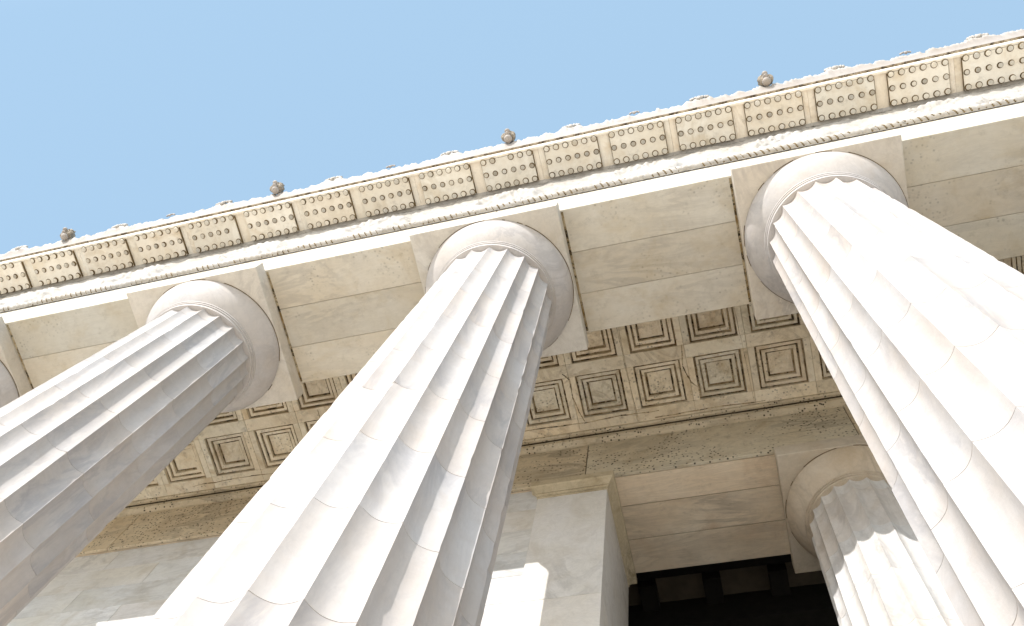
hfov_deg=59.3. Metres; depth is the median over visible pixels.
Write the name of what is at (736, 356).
coffered ceiling
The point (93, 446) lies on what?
fluted column
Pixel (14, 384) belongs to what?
fluted column
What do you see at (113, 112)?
sky
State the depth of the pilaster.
13.51 m
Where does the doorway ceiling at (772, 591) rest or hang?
attached to the beam
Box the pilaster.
[513,470,636,625]
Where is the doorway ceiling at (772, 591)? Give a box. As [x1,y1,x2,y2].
[628,554,838,625]
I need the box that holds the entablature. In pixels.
[0,29,1023,389]
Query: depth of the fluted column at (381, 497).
7.03 m
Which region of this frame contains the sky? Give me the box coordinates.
[0,0,1023,254]
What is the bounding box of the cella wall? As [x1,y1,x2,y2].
[7,491,536,625]
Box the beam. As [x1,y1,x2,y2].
[75,391,861,572]
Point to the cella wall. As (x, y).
(135, 587)
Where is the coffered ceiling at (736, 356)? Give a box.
[133,256,1023,500]
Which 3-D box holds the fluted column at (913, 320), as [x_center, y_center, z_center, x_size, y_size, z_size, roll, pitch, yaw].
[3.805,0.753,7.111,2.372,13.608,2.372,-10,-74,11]
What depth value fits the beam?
15.53 m
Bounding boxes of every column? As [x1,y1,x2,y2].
[0,262,302,625]
[0,316,31,407]
[146,202,588,625]
[730,132,1023,625]
[774,434,962,625]
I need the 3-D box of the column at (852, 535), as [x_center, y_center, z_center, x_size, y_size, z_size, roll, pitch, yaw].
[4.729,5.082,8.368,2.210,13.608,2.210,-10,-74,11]
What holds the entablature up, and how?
on the fluted column at (381, 497)

